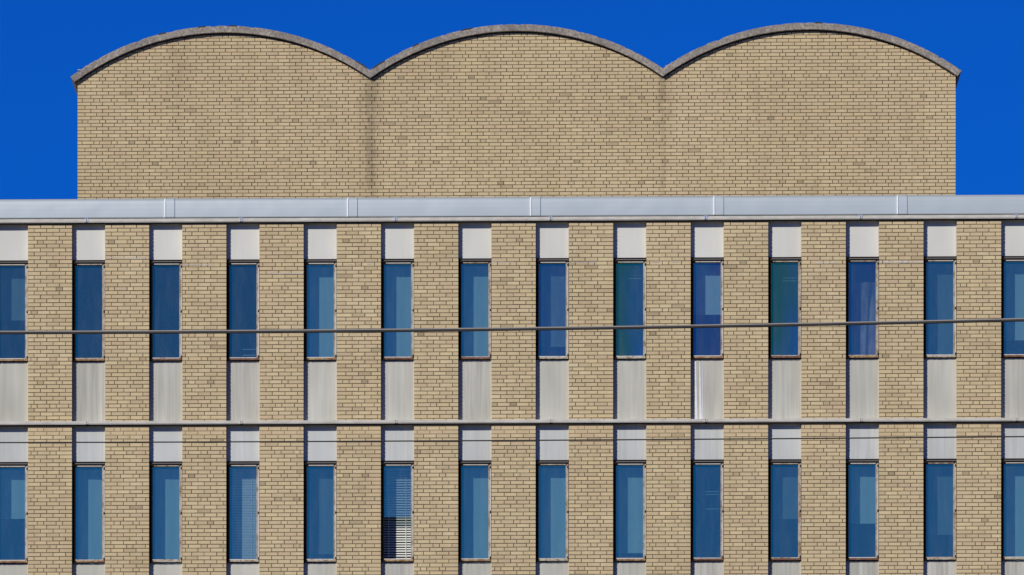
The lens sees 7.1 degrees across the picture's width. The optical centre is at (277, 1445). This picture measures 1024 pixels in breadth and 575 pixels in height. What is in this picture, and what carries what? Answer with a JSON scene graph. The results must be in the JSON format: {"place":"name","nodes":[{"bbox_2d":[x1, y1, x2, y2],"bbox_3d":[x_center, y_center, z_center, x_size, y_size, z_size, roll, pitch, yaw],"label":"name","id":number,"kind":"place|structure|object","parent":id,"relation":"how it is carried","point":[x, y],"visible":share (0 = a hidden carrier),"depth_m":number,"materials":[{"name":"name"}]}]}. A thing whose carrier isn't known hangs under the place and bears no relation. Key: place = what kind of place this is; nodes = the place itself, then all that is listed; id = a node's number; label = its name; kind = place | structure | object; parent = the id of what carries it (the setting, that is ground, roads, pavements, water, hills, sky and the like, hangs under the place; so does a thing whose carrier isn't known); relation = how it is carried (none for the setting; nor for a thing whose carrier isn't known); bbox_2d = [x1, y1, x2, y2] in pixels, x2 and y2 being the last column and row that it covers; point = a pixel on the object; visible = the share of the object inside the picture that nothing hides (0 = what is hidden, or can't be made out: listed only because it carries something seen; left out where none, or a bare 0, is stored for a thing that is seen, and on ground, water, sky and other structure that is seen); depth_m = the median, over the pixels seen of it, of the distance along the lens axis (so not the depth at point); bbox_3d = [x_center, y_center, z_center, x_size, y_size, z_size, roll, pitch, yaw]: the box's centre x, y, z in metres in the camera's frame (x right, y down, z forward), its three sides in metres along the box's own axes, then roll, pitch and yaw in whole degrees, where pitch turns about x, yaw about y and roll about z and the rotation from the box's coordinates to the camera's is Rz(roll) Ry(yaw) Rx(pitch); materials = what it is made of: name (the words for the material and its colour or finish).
{"place":"outdoors","nodes":[
{"label":"outdoors","id":0,"kind":"place"},
{"bbox_2d":[0,22,1023,574],"bbox_3d":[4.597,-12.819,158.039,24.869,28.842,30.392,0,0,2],"label":"office building","id":1,"kind":"structure","parent":0,"point":[482,176],"depth_m":143.13,"materials":[{"name":"brick"}]},
{"bbox_2d":[0,261,27,361],"bbox_3d":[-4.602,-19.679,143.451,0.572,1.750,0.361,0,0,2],"label":"window","id":2,"kind":"structure","parent":1,"relation":"in","point":[13,274],"depth_m":143.63,"materials":[{"name":"glass"}]},
{"bbox_2d":[0,462,27,563],"bbox_3d":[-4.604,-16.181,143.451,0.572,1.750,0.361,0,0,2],"label":"window","id":3,"kind":"structure","parent":1,"relation":"in","point":[13,475],"depth_m":143.63,"materials":[{"name":"glass"}]},
{"bbox_2d":[72,260,104,361],"bbox_3d":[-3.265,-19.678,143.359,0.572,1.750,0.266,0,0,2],"label":"window","id":4,"kind":"structure","parent":1,"relation":"in","point":[75,263],"depth_m":143.25,"materials":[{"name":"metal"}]},
{"bbox_2d":[72,462,104,563],"bbox_3d":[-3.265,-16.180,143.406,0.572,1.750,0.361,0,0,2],"label":"window","id":5,"kind":"structure","parent":1,"relation":"in","point":[88,478],"depth_m":143.56,"materials":[{"name":"glass"}]},
{"bbox_2d":[149,260,181,361],"bbox_3d":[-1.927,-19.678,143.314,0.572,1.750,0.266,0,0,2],"label":"window","id":6,"kind":"structure","parent":1,"relation":"in","point":[152,263],"depth_m":143.21,"materials":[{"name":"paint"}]},
{"bbox_2d":[149,462,182,562],"bbox_3d":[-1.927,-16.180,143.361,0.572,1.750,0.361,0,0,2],"label":"window","id":7,"kind":"structure","parent":1,"relation":"in","point":[165,478],"depth_m":143.53,"materials":[{"name":"blue glass"}]},
{"bbox_2d":[226,461,259,562],"bbox_3d":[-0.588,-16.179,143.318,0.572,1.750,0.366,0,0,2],"label":"window","id":8,"kind":"structure","parent":1,"relation":"in","point":[251,466],"depth_m":143.49,"materials":[{"name":"glass"}]},
{"bbox_2d":[227,260,259,360],"bbox_3d":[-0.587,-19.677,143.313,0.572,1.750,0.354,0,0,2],"label":"window","id":9,"kind":"structure","parent":1,"relation":"in","point":[229,262],"depth_m":143.18,"materials":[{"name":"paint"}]},
{"bbox_2d":[304,259,336,360],"bbox_3d":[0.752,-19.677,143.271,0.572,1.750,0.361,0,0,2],"label":"window","id":10,"kind":"structure","parent":1,"relation":"in","point":[320,275],"depth_m":143.46,"materials":[{"name":"glass"}]},
{"bbox_2d":[304,461,336,562],"bbox_3d":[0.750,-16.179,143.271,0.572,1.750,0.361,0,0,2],"label":"window","id":11,"kind":"structure","parent":1,"relation":"in","point":[320,477],"depth_m":143.42,"materials":[{"name":"glass"}]},
{"bbox_2d":[381,259,413,360],"bbox_3d":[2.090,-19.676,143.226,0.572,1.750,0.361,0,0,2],"label":"window","id":12,"kind":"structure","parent":1,"relation":"in","point":[397,275],"depth_m":143.39,"materials":[{"name":"glass"}]},
{"bbox_2d":[381,461,413,562],"bbox_3d":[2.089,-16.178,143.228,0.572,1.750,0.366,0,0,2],"label":"window","id":13,"kind":"structure","parent":1,"relation":"in","point":[383,463],"depth_m":143.39,"materials":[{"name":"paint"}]},
{"bbox_2d":[458,259,490,359],"bbox_3d":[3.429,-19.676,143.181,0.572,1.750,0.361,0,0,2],"label":"window","id":14,"kind":"structure","parent":1,"relation":"in","point":[474,275],"depth_m":143.35,"materials":[{"name":"blue glass"}]},
{"bbox_2d":[458,461,490,561],"bbox_3d":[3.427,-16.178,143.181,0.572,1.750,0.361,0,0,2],"label":"window","id":15,"kind":"structure","parent":1,"relation":"in","point":[474,477],"depth_m":143.35,"materials":[{"name":"glass"}]},
{"bbox_2d":[536,258,568,359],"bbox_3d":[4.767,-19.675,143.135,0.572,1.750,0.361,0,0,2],"label":"window","id":16,"kind":"structure","parent":1,"relation":"in","point":[552,309],"depth_m":143.32,"materials":[{"name":"glass"}]},
{"bbox_2d":[536,460,568,561],"bbox_3d":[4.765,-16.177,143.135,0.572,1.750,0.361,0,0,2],"label":"window","id":17,"kind":"structure","parent":1,"relation":"in","point":[552,511],"depth_m":143.32,"materials":[{"name":"blue glass"}]},
{"bbox_2d":[613,258,645,359],"bbox_3d":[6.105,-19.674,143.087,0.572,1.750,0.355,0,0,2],"label":"window","id":18,"kind":"structure","parent":1,"relation":"in","point":[629,274],"depth_m":143.00,"materials":[{"name":"glass"}]},
{"bbox_2d":[613,460,645,561],"bbox_3d":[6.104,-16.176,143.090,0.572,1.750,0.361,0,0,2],"label":"window","id":19,"kind":"structure","parent":1,"relation":"in","point":[629,476],"depth_m":143.25,"materials":[{"name":"glass"}]},
{"bbox_2d":[690,258,723,359],"bbox_3d":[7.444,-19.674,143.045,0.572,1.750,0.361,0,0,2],"label":"window","id":20,"kind":"structure","parent":1,"relation":"in","point":[706,273],"depth_m":143.21,"materials":[{"name":"glass"}]},
{"bbox_2d":[690,460,723,561],"bbox_3d":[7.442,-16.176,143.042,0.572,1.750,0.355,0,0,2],"label":"window","id":21,"kind":"structure","parent":1,"relation":"in","point":[693,462],"depth_m":142.90,"materials":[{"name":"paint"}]},
{"bbox_2d":[768,257,800,358],"bbox_3d":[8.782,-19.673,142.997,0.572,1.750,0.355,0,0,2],"label":"window","id":22,"kind":"structure","parent":1,"relation":"in","point":[784,273],"depth_m":142.90,"materials":[{"name":"blue glass"}]},
{"bbox_2d":[768,460,800,560],"bbox_3d":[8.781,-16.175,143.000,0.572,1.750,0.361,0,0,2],"label":"window","id":23,"kind":"structure","parent":1,"relation":"in","point":[784,476],"depth_m":143.18,"materials":[{"name":"blue glass"}]},
{"bbox_2d":[845,257,878,358],"bbox_3d":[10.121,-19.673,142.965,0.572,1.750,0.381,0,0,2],"label":"window","id":24,"kind":"structure","parent":1,"relation":"in","point":[861,340],"depth_m":143.11,"materials":[{"name":"blue glass"}]},
{"bbox_2d":[845,459,878,560],"bbox_3d":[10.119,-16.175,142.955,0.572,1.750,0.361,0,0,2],"label":"window","id":25,"kind":"structure","parent":1,"relation":"in","point":[861,491],"depth_m":143.11,"materials":[{"name":"glass"}]},
{"bbox_2d":[923,459,955,560],"bbox_3d":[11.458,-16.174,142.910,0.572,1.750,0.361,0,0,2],"label":"window","id":26,"kind":"structure","parent":1,"relation":"in","point":[939,475],"depth_m":143.07,"materials":[{"name":"blue glass"}]},
{"bbox_2d":[923,257,956,358],"bbox_3d":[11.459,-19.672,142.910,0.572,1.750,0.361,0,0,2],"label":"window","id":27,"kind":"structure","parent":1,"relation":"in","point":[939,273],"depth_m":143.07,"materials":[{"name":"glass"}]},
{"bbox_2d":[1001,256,1023,357],"bbox_3d":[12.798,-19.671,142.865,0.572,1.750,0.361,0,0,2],"label":"window","id":28,"kind":"structure","parent":1,"relation":"in","point":[1012,267],"depth_m":143.04,"materials":[{"name":"glass"}]},
{"bbox_2d":[1001,459,1023,560],"bbox_3d":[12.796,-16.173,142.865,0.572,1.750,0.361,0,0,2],"label":"window","id":29,"kind":"structure","parent":1,"relation":"in","point":[1012,470],"depth_m":143.04,"materials":[{"name":"glass"}]},
{"bbox_2d":[0,318,1023,333],"bbox_3d":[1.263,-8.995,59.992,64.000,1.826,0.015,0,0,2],"label":"overhead cable","id":30,"kind":"object","parent":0,"point":[525,328],"visible":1,"depth_m":59.97,"materials":[{"name":"black rubber"}]},
{"bbox_2d":[0,436,1023,442],"bbox_3d":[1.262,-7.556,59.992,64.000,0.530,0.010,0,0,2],"label":"overhead cable","id":31,"kind":"object","parent":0,"point":[519,440],"visible":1,"depth_m":59.97,"materials":[{"name":"black rubber"}]},
{"bbox_2d":[0,0,1023,198],"label":"sky","id":32,"kind":"structure","parent":0,"point":[43,43],"materials":[{"name":"blue"}]}
]}

